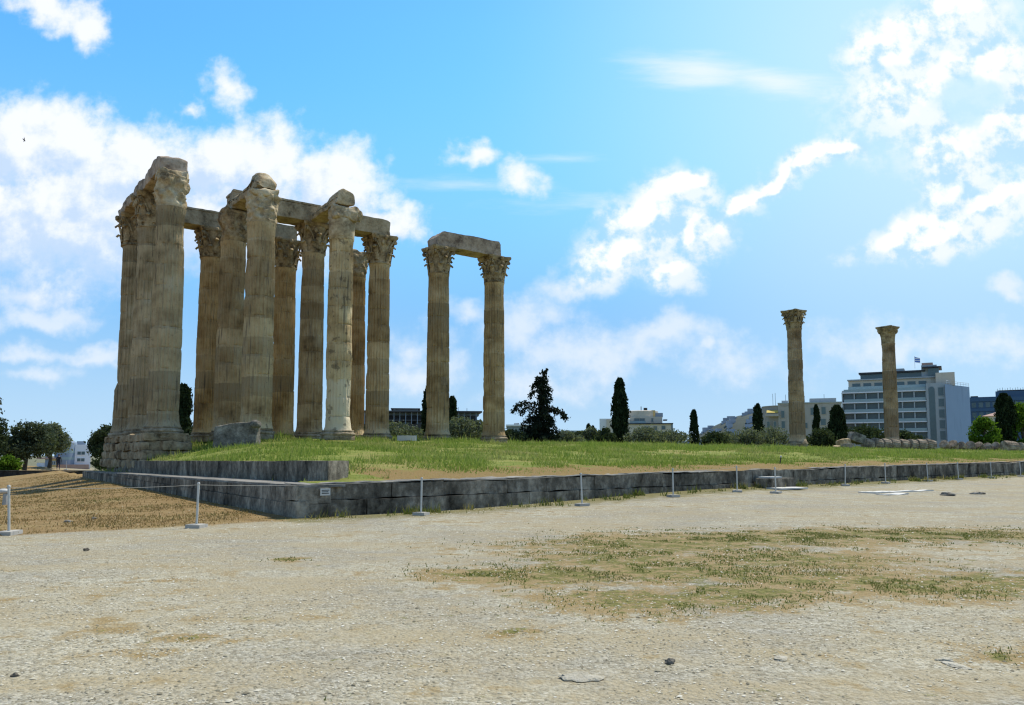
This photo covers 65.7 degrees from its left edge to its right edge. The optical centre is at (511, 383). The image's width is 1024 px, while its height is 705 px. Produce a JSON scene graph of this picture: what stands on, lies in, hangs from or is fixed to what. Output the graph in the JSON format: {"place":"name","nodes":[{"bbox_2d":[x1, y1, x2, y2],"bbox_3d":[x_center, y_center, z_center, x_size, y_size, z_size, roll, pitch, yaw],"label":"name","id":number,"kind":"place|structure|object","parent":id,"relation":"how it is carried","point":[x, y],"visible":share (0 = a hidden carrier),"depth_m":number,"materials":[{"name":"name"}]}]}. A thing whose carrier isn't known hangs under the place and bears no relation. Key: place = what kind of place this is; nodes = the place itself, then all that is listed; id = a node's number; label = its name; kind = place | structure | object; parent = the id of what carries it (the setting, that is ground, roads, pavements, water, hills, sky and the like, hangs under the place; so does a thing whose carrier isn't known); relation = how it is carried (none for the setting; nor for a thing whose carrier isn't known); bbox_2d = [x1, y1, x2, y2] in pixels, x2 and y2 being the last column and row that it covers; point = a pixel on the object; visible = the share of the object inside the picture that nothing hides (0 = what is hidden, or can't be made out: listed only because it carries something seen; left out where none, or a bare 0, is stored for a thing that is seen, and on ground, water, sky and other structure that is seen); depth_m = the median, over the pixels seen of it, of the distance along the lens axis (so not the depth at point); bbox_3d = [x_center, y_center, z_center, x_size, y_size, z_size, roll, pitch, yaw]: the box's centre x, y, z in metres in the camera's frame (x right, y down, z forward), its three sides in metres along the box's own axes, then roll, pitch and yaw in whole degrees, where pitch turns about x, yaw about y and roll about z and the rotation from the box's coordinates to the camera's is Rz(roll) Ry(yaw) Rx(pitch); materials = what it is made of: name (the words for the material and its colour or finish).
{"place":"outdoors","nodes":[
{"label":"outdoors","id":0,"kind":"place"},
{"bbox_2d":[0,473,292,535],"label":"dry grass","id":1,"kind":"structure","parent":0,"point":[144,519],"depth_m":24.74,"materials":[{"name":"brown plant"}]},
{"bbox_2d":[0,456,1023,704],"bbox_3d":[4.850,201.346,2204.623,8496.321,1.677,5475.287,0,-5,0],"label":"ground","id":2,"kind":"structure","parent":0,"point":[276,578],"depth_m":8.68,"materials":[{"name":"beige gravel"}]},
{"bbox_2d":[0,489,6,504],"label":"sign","id":3,"kind":"object","parent":2,"relation":"on","point":[4,493],"visible":0.73,"depth_m":29.65,"materials":[{"name":"metal"}]},
{"bbox_2d":[0,397,9,456],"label":"olive tree","id":4,"kind":"object","parent":2,"relation":"on","point":[4,432],"visible":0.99,"depth_m":105.81,"materials":[{"name":"green plant"}]},
{"bbox_2d":[0,485,22,535],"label":"barrier post","id":5,"kind":"object","parent":2,"relation":"on","point":[8,532],"visible":0.98,"depth_m":16.13,"materials":[{"name":"metal"}]},
{"bbox_2d":[0,453,24,469],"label":"garden bush","id":6,"kind":"object","parent":2,"relation":"on","point":[8,462],"visible":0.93,"depth_m":103.00,"materials":[{"name":"green plant"}]},
{"bbox_2d":[0,419,61,469],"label":"olive tree","id":7,"kind":"object","parent":2,"relation":"on","point":[26,442],"visible":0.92,"depth_m":110.87,"materials":[{"name":"green plant"}]},
{"bbox_2d":[36,456,55,466],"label":"ochre house","id":8,"kind":"structure","parent":2,"relation":"on","point":[45,464],"depth_m":169.20,"materials":[{"name":"paint"}]},
{"bbox_2d":[0,470,93,476],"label":"garden wall","id":9,"kind":"structure","parent":2,"relation":"on","point":[4,473],"depth_m":85.44,"materials":[{"name":"stone"}]},
{"bbox_2d":[43,421,73,467],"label":"olive tree","id":10,"kind":"object","parent":2,"relation":"on","point":[64,442],"visible":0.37,"depth_m":119.36,"materials":[{"name":"green plant"}]},
{"bbox_2d":[54,436,90,468],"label":"white building","id":11,"kind":"structure","parent":2,"relation":"on","point":[78,457],"depth_m":174.19,"materials":[{"name":"paint"}]},
{"bbox_2d":[84,423,111,459],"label":"olive tree","id":12,"kind":"object","parent":2,"relation":"on","point":[95,442],"visible":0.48,"depth_m":108.72,"materials":[{"name":"green plant"}]},
{"bbox_2d":[90,455,106,470],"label":"garden bush","id":13,"kind":"object","parent":2,"relation":"on","point":[95,463],"visible":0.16,"depth_m":97.08,"materials":[{"name":"green plant"}]},
{"bbox_2d":[185,482,207,528],"bbox_3d":[-7.042,2.713,17.745,0.352,1.020,0.357,0,-5,10],"label":"barrier post","id":14,"kind":"object","parent":2,"relation":"on","point":[196,525],"visible":1,"depth_m":17.70,"materials":[{"name":"metal"}]},
{"bbox_2d":[38,485,190,488],"bbox_3d":[-8.643,2.215,16.996,3.532,0.052,0.010,3,-6,-26],"label":"barrier rope","id":15,"kind":"object","parent":14,"relation":"attached to","point":[100,488],"visible":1,"depth_m":16.82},
{"bbox_2d":[219,479,420,485],"bbox_3d":[-4.744,2.450,19.553,5.776,0.086,0.010,4,-7,-38],"label":"barrier rope","id":16,"kind":"object","parent":14,"relation":"attached to","point":[295,485],"visible":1,"depth_m":18.91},
{"bbox_2d":[82,460,348,517],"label":"stepped plinth","id":17,"kind":"structure","parent":2,"relation":"on","point":[210,476],"depth_m":26.82,"materials":[{"name":"stone"}]},
{"bbox_2d":[99,432,191,468],"bbox_3d":[-25.831,4.744,55.452,3.553,2.432,14.810,4,-6,-36],"label":"rubble foundation","id":18,"kind":"object","parent":17,"relation":"on","point":[119,450],"visible":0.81,"depth_m":50.36,"materials":[{"name":"stone"}]},
{"bbox_2d":[108,211,137,435],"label":"corinthian column","id":19,"kind":"structure","parent":18,"relation":"on","point":[126,225],"depth_m":60.84,"materials":[{"name":"stone"}]},
{"bbox_2d":[123,196,220,229],"bbox_3d":[-27.267,-13.610,64.239,7.551,1.384,2.262,4,-6,-36],"label":"architrave","id":20,"kind":"object","parent":19,"relation":"on","point":[195,218],"visible":0.3,"depth_m":64.49,"materials":[{"name":"stone"}]},
{"bbox_2d":[122,189,155,434],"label":"corinthian column","id":21,"kind":"structure","parent":18,"relation":"on","point":[143,203],"depth_m":55.90,"materials":[{"name":"stone"}]},
{"bbox_2d":[118,156,187,215],"bbox_3d":[-26.344,-14.091,57.705,1.948,1.317,13.914,4,-6,-37],"label":"architrave","id":22,"kind":"object","parent":21,"relation":"on","point":[147,183],"visible":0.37,"depth_m":53.41,"materials":[{"name":"beige stone"}]},
{"bbox_2d":[140,167,190,437],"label":"corinthian column","id":23,"kind":"structure","parent":18,"relation":"on","point":[172,188],"depth_m":51.12,"materials":[{"name":"stone"}]},
{"bbox_2d":[412,477,429,515],"bbox_3d":[-2.437,3.021,21.307,0.352,1.020,0.357,-2,-7,19],"label":"barrier post","id":24,"kind":"object","parent":2,"relation":"on","point":[420,513],"visible":1,"depth_m":21.25,"materials":[{"name":"metal"}]},
{"bbox_2d":[364,408,481,433],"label":"long building","id":25,"kind":"structure","parent":2,"relation":"on","point":[410,416],"depth_m":177.56,"materials":[{"name":"paint"}]},
{"bbox_2d":[558,671,604,681],"bbox_3d":[0.498,2.110,5.692,0.319,0.050,0.236,-2,-6,22],"label":"loose stone","id":26,"kind":"object","parent":2,"relation":"on","point":[579,676],"visible":1,"depth_m":5.66,"materials":[{"name":"white stone"}]},
{"bbox_2d":[574,473,589,505],"bbox_3d":[2.154,3.264,24.513,0.357,1.020,0.352,1,-6,-25],"label":"barrier post","id":27,"kind":"object","parent":2,"relation":"on","point":[581,504],"visible":0.99,"depth_m":24.46,"materials":[{"name":"metal"}]},
{"bbox_2d":[284,461,1023,518],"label":"retaining wall","id":28,"kind":"structure","parent":2,"relation":"on","point":[365,498],"depth_m":26.23,"materials":[{"name":"stone"}]},
{"bbox_2d":[666,468,679,496],"bbox_3d":[5.684,3.484,27.971,0.357,1.020,0.352,3,-7,-22],"label":"barrier post","id":29,"kind":"object","parent":2,"relation":"on","point":[672,495],"visible":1,"depth_m":27.94,"materials":[{"name":"metal"}]},
{"bbox_2d":[756,478,795,487],"bbox_3d":[11.309,4.248,33.956,1.918,0.443,0.764,4,-7,-41],"label":"stone slab","id":30,"kind":"object","parent":2,"relation":"on","point":[780,482],"depth_m":33.48,"materials":[{"name":"grey stone"}]},
{"bbox_2d":[766,487,807,489],"bbox_3d":[11.507,4.357,33.141,1.610,0.076,0.812,3,-6,-30],"label":"stone slab","id":31,"kind":"object","parent":2,"relation":"on","point":[782,488],"depth_m":32.97,"materials":[{"name":"white stone"}]},
{"bbox_2d":[858,491,900,493],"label":"ground slab","id":32,"kind":"structure","parent":2,"relation":"on","point":[876,492],"depth_m":32.33,"materials":[{"name":"white stone"}]},
{"bbox_2d":[841,362,970,447],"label":"hotel building","id":33,"kind":"structure","parent":2,"relation":"on","point":[933,403],"depth_m":220.39,"materials":[{"name":"paint"}]},
{"bbox_2d":[929,387,936,440],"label":"stair window","id":34,"kind":"structure","parent":33,"relation":"in","point":[933,430],"depth_m":216.04,"materials":[{"name":"blue glass"}]},
{"bbox_2d":[941,661,972,669],"bbox_3d":[3.401,2.156,6.077,0.135,0.030,0.266,0,-5,-5],"label":"loose stone","id":35,"kind":"object","parent":2,"relation":"on","point":[955,665],"visible":1,"depth_m":6.03,"materials":[{"name":"white stone"}]},
{"bbox_2d":[970,388,1023,440],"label":"office building","id":36,"kind":"structure","parent":2,"relation":"on","point":[982,406],"depth_m":262.05,"materials":[{"name":"glass"}]},
{"bbox_2d":[0,0,1023,455],"label":"sky","id":37,"kind":"structure","parent":0,"point":[660,181],"materials":[{"name":"blue"}]},
{"bbox_2d":[94,428,1023,483],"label":"grass terrain","id":38,"kind":"structure","parent":0,"point":[411,473],"depth_m":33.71,"materials":[{"name":"green plant"}]},
{"bbox_2d":[179,382,193,431],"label":"cypress tree","id":39,"kind":"object","parent":38,"relation":"on","point":[186,405],"visible":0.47,"depth_m":99.57,"materials":[{"name":"green plant"}]},
{"bbox_2d":[189,225,221,441],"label":"corinthian column","id":40,"kind":"structure","parent":38,"relation":"on","point":[207,238],"depth_m":64.41,"materials":[{"name":"stone"}]},
{"bbox_2d":[209,206,246,440],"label":"corinthian column","id":41,"kind":"structure","parent":38,"relation":"on","point":[229,343],"depth_m":59.55,"materials":[{"name":"stone"}]},
{"bbox_2d":[213,420,260,447],"bbox_3d":[-17.076,3.167,49.498,2.842,1.852,1.428,1,-5,-6],"label":"fallen block","id":42,"kind":"object","parent":38,"relation":"on","point":[239,432],"depth_m":48.99,"materials":[{"name":"stone"}]},
{"bbox_2d":[239,188,280,438],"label":"corinthian column","id":43,"kind":"structure","parent":38,"relation":"on","point":[262,205],"depth_m":54.62,"materials":[{"name":"stone"}]},
{"bbox_2d":[226,173,276,210],"bbox_3d":[-19.391,-14.144,58.641,1.623,1.664,7.768,4,-6,-37],"label":"architrave","id":44,"kind":"object","parent":43,"relation":"on","point":[262,180],"visible":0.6,"depth_m":56.12,"materials":[{"name":"stone"}]},
{"bbox_2d":[272,236,301,435],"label":"corinthian column","id":45,"kind":"structure","parent":38,"relation":"on","point":[287,253],"depth_m":68.09,"materials":[{"name":"stone"}]},
{"bbox_2d":[211,212,296,239],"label":"architrave","id":46,"kind":"object","parent":45,"relation":"on","point":[286,231],"visible":0.23,"depth_m":68.50,"materials":[{"name":"stone"}]},
{"bbox_2d":[293,220,328,438],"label":"corinthian column","id":47,"kind":"structure","parent":38,"relation":"on","point":[314,239],"depth_m":63.15,"materials":[{"name":"stone"}]},
{"bbox_2d":[226,189,320,225],"bbox_3d":[-18.842,-13.795,62.737,6.982,1.484,2.269,4,-6,-35],"label":"architrave","id":48,"kind":"object","parent":47,"relation":"on","point":[292,212],"visible":0.54,"depth_m":62.69,"materials":[{"name":"stone"}]},
{"bbox_2d":[320,203,362,440],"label":"corinthian column","id":49,"kind":"structure","parent":38,"relation":"on","point":[343,220],"depth_m":58.21,"materials":[{"name":"stone"}]},
{"bbox_2d":[311,188,354,222],"bbox_3d":[-14.340,-13.695,61.963,1.566,1.335,7.153,3,-6,-34],"label":"architrave","id":50,"kind":"object","parent":49,"relation":"on","point":[344,197],"visible":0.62,"depth_m":59.46,"materials":[{"name":"stone"}]},
{"bbox_2d":[349,249,367,436],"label":"corinthian column","id":51,"kind":"structure","parent":38,"relation":"on","point":[360,268],"depth_m":71.66,"materials":[{"name":"stone"}]},
{"bbox_2d":[361,232,397,440],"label":"corinthian column","id":52,"kind":"structure","parent":38,"relation":"on","point":[378,248],"depth_m":66.73,"materials":[{"name":"stone"}]},
{"bbox_2d":[313,208,389,236],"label":"architrave","id":53,"kind":"object","parent":52,"relation":"on","point":[366,226],"visible":0.37,"depth_m":66.72,"materials":[{"name":"stone"}]},
{"bbox_2d":[389,420,424,438],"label":"olive bush","id":54,"kind":"object","parent":38,"relation":"on","point":[404,429],"visible":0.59,"depth_m":94.95,"materials":[{"name":"green plant"}]},
{"bbox_2d":[397,435,416,440],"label":"stone slab","id":55,"kind":"object","parent":38,"relation":"on","point":[406,437],"depth_m":65.53,"materials":[{"name":"grey stone"}]},
{"bbox_2d":[421,388,426,435],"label":"cypress tree","id":56,"kind":"object","parent":38,"relation":"on","point":[424,413],"visible":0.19,"depth_m":104.63,"materials":[{"name":"green plant"}]},
{"bbox_2d":[421,244,455,439],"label":"corinthian column","id":57,"kind":"structure","parent":38,"relation":"on","point":[438,258],"depth_m":70.23,"materials":[{"name":"stone"}]},
{"bbox_2d":[427,231,500,257],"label":"architrave","id":58,"kind":"object","parent":57,"relation":"on","point":[471,246],"visible":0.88,"depth_m":72.59,"materials":[{"name":"beige stone"}]},
{"bbox_2d":[449,395,456,428],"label":"cypress tree","id":59,"kind":"object","parent":38,"relation":"on","point":[452,406],"visible":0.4,"depth_m":111.76,"materials":[{"name":"green plant"}]},
{"bbox_2d":[449,415,482,439],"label":"olive bush","id":60,"kind":"object","parent":38,"relation":"on","point":[461,425],"visible":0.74,"depth_m":95.38,"materials":[{"name":"green plant"}]},
{"bbox_2d":[466,419,482,439],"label":"olive bush","id":61,"kind":"object","parent":38,"relation":"on","point":[479,422],"visible":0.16,"depth_m":97.57,"materials":[{"name":"green plant"}]},
{"bbox_2d":[477,254,510,442],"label":"corinthian column","id":62,"kind":"structure","parent":38,"relation":"on","point":[494,267],"depth_m":73.79,"materials":[{"name":"stone"}]},
{"bbox_2d":[505,428,528,441],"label":"olive bush","id":63,"kind":"object","parent":38,"relation":"on","point":[512,434],"visible":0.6,"depth_m":89.01,"materials":[{"name":"green plant"}]},
{"bbox_2d":[506,423,527,432],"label":"pavilion","id":64,"kind":"structure","parent":38,"relation":"on","point":[515,426],"depth_m":149.81,"materials":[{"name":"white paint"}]},
{"bbox_2d":[509,368,570,441],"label":"conifer tree","id":65,"kind":"object","parent":38,"relation":"on","point":[540,421],"visible":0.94,"depth_m":91.71,"materials":[{"name":"green plant"}]},
{"bbox_2d":[558,429,584,441],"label":"olive bush","id":66,"kind":"object","parent":38,"relation":"on","point":[567,435],"visible":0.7,"depth_m":99.04,"materials":[{"name":"green plant"}]},
{"bbox_2d":[577,425,598,441],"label":"olive bush","id":67,"kind":"object","parent":38,"relation":"on","point":[587,432],"visible":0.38,"depth_m":107.41,"materials":[{"name":"green plant"}]},
{"bbox_2d":[592,426,617,442],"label":"olive bush","id":68,"kind":"object","parent":38,"relation":"on","point":[606,434],"visible":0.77,"depth_m":105.22,"materials":[{"name":"green plant"}]},
{"bbox_2d":[610,377,630,442],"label":"cypress tree","id":69,"kind":"object","parent":38,"relation":"on","point":[620,409],"visible":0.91,"depth_m":117.45,"materials":[{"name":"green plant"}]},
{"bbox_2d":[600,408,672,442],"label":"stepped building","id":70,"kind":"structure","parent":38,"relation":"on","point":[645,417],"depth_m":186.87,"materials":[{"name":"beige paint"}]},
{"bbox_2d":[619,424,669,442],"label":"olive bush","id":71,"kind":"object","parent":38,"relation":"on","point":[640,434],"visible":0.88,"depth_m":103.91,"materials":[{"name":"green plant"}]},
{"bbox_2d":[659,428,692,443],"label":"olive bush","id":72,"kind":"object","parent":38,"relation":"on","point":[673,435],"visible":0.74,"depth_m":106.07,"materials":[{"name":"green plant"}]},
{"bbox_2d":[687,409,699,444],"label":"cypress tree","id":73,"kind":"object","parent":38,"relation":"on","point":[694,430],"visible":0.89,"depth_m":127.56,"materials":[{"name":"green plant"}]},
{"bbox_2d":[697,428,731,445],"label":"olive bush","id":74,"kind":"object","parent":38,"relation":"on","point":[717,437],"visible":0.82,"depth_m":106.81,"materials":[{"name":"green plant"}]},
{"bbox_2d":[725,425,772,445],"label":"olive bush","id":75,"kind":"object","parent":38,"relation":"on","point":[749,436],"visible":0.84,"depth_m":108.90,"materials":[{"name":"green plant"}]},
{"bbox_2d":[752,403,764,434],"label":"cypress tree","id":76,"kind":"object","parent":38,"relation":"on","point":[757,419],"visible":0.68,"depth_m":134.67,"materials":[{"name":"green plant"}]},
{"bbox_2d":[757,426,788,445],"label":"olive bush","id":77,"kind":"object","parent":38,"relation":"on","point":[777,438],"visible":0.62,"depth_m":111.10,"materials":[{"name":"green plant"}]},
{"bbox_2d":[780,308,807,446],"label":"corinthian column","id":78,"kind":"structure","parent":38,"relation":"on","point":[793,320],"depth_m":100.88,"materials":[{"name":"stone"}]},
{"bbox_2d":[761,395,841,445],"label":"apartment building","id":79,"kind":"structure","parent":38,"relation":"on","point":[775,416],"depth_m":206.09,"materials":[{"name":"beige paint"}]},
{"bbox_2d":[812,404,820,443],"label":"cypress tree","id":80,"kind":"object","parent":38,"relation":"on","point":[816,418],"visible":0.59,"depth_m":134.68,"materials":[{"name":"green plant"}]},
{"bbox_2d":[806,426,839,446],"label":"olive bush","id":81,"kind":"object","parent":38,"relation":"on","point":[822,437],"visible":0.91,"depth_m":111.03,"materials":[{"name":"green plant"}]},
{"bbox_2d":[827,404,847,441],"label":"cypress tree","id":82,"kind":"object","parent":38,"relation":"on","point":[836,423],"visible":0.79,"depth_m":123.28,"materials":[{"name":"green plant"}]},
{"bbox_2d":[836,438,851,446],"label":"rubble stone","id":83,"kind":"object","parent":38,"relation":"on","point":[841,442],"visible":0.55,"depth_m":105.12,"materials":[{"name":"stone"}]},
{"bbox_2d":[847,432,865,444],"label":"fallen block","id":84,"kind":"object","parent":38,"relation":"on","point":[857,438],"depth_m":105.58,"materials":[{"name":"stone"}]},
{"bbox_2d":[847,423,884,444],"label":"bush","id":85,"kind":"object","parent":38,"relation":"on","point":[869,432],"visible":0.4,"depth_m":148.20,"materials":[{"name":"green plant"}]},
{"bbox_2d":[860,438,874,447],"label":"fallen drum","id":86,"kind":"object","parent":38,"relation":"on","point":[869,443],"visible":0.59,"depth_m":107.09,"materials":[{"name":"stone"}]},
{"bbox_2d":[871,438,883,447],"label":"fallen drum","id":87,"kind":"object","parent":38,"relation":"on","point":[879,443],"visible":0.53,"depth_m":107.31,"materials":[{"name":"stone"}]},
{"bbox_2d":[875,325,899,439],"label":"corinthian column","id":88,"kind":"structure","parent":38,"relation":"on","point":[887,333],"depth_m":113.42,"materials":[{"name":"stone"}]},
{"bbox_2d":[890,439,900,448],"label":"fallen drum","id":89,"kind":"object","parent":38,"relation":"on","point":[896,443],"visible":0.63,"depth_m":107.80,"materials":[{"name":"stone"}]},
{"bbox_2d":[898,439,910,448],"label":"fallen drum","id":90,"kind":"object","parent":38,"relation":"on","point":[905,444],"visible":0.7,"depth_m":108.08,"materials":[{"name":"stone"}]},
{"bbox_2d":[899,428,924,439],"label":"broadleaf tree","id":91,"kind":"object","parent":38,"relation":"on","point":[905,434],"visible":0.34,"depth_m":150.65,"materials":[{"name":"green plant"}]},
{"bbox_2d":[908,439,918,448],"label":"fallen drum","id":92,"kind":"object","parent":38,"relation":"on","point":[914,444],"visible":0.62,"depth_m":108.32,"materials":[{"name":"stone"}]},
{"bbox_2d":[916,439,927,449],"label":"fallen drum","id":93,"kind":"object","parent":38,"relation":"on","point":[923,443],"visible":0.68,"depth_m":108.53,"materials":[{"name":"stone"}]},
{"bbox_2d":[925,439,936,449],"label":"fallen drum","id":94,"kind":"object","parent":38,"relation":"on","point":[932,444],"visible":0.64,"depth_m":108.77,"materials":[{"name":"stone"}]},
{"bbox_2d":[939,440,950,449],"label":"fallen drum","id":95,"kind":"object","parent":38,"relation":"on","point":[944,444],"visible":0.82,"depth_m":111.28,"materials":[{"name":"stone"}]},
{"bbox_2d":[948,440,959,449],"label":"fallen drum","id":96,"kind":"object","parent":38,"relation":"on","point":[954,444],"visible":0.82,"depth_m":111.44,"materials":[{"name":"stone"}]},
{"bbox_2d":[966,415,1002,443],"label":"broadleaf tree","id":97,"kind":"object","parent":38,"relation":"on","point":[980,427],"visible":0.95,"depth_m":139.17,"materials":[{"name":"green plant"}]},
{"bbox_2d":[993,393,1018,442],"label":"cypress tree","id":98,"kind":"object","parent":38,"relation":"on","point":[1004,410],"visible":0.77,"depth_m":148.96,"materials":[{"name":"green plant"}]},
{"bbox_2d":[999,441,1019,450],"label":"fallen drum","id":99,"kind":"object","parent":38,"relation":"on","point":[1010,445],"visible":0.77,"depth_m":110.04,"materials":[{"name":"stone"}]},
{"bbox_2d":[1011,402,1023,442],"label":"broadleaf tree","id":100,"kind":"object","parent":38,"relation":"on","point":[1020,416],"visible":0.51,"depth_m":149.50,"materials":[{"name":"green plant"}]},
{"bbox_2d":[96,473,1023,700],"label":"plaza grass","id":101,"kind":"structure","parent":0,"point":[635,493],"depth_m":12.65,"materials":[{"name":"green plant"}]},
{"bbox_2d":[699,413,752,442],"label":"distant hill","id":102,"kind":"structure","parent":0,"point":[739,423],"depth_m":941.80,"materials":[{"name":"grey"}]},
{"bbox_2d":[682,408,761,444],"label":"hillside town","id":103,"kind":"object","parent":102,"relation":"on","point":[731,421],"visible":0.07,"depth_m":948.30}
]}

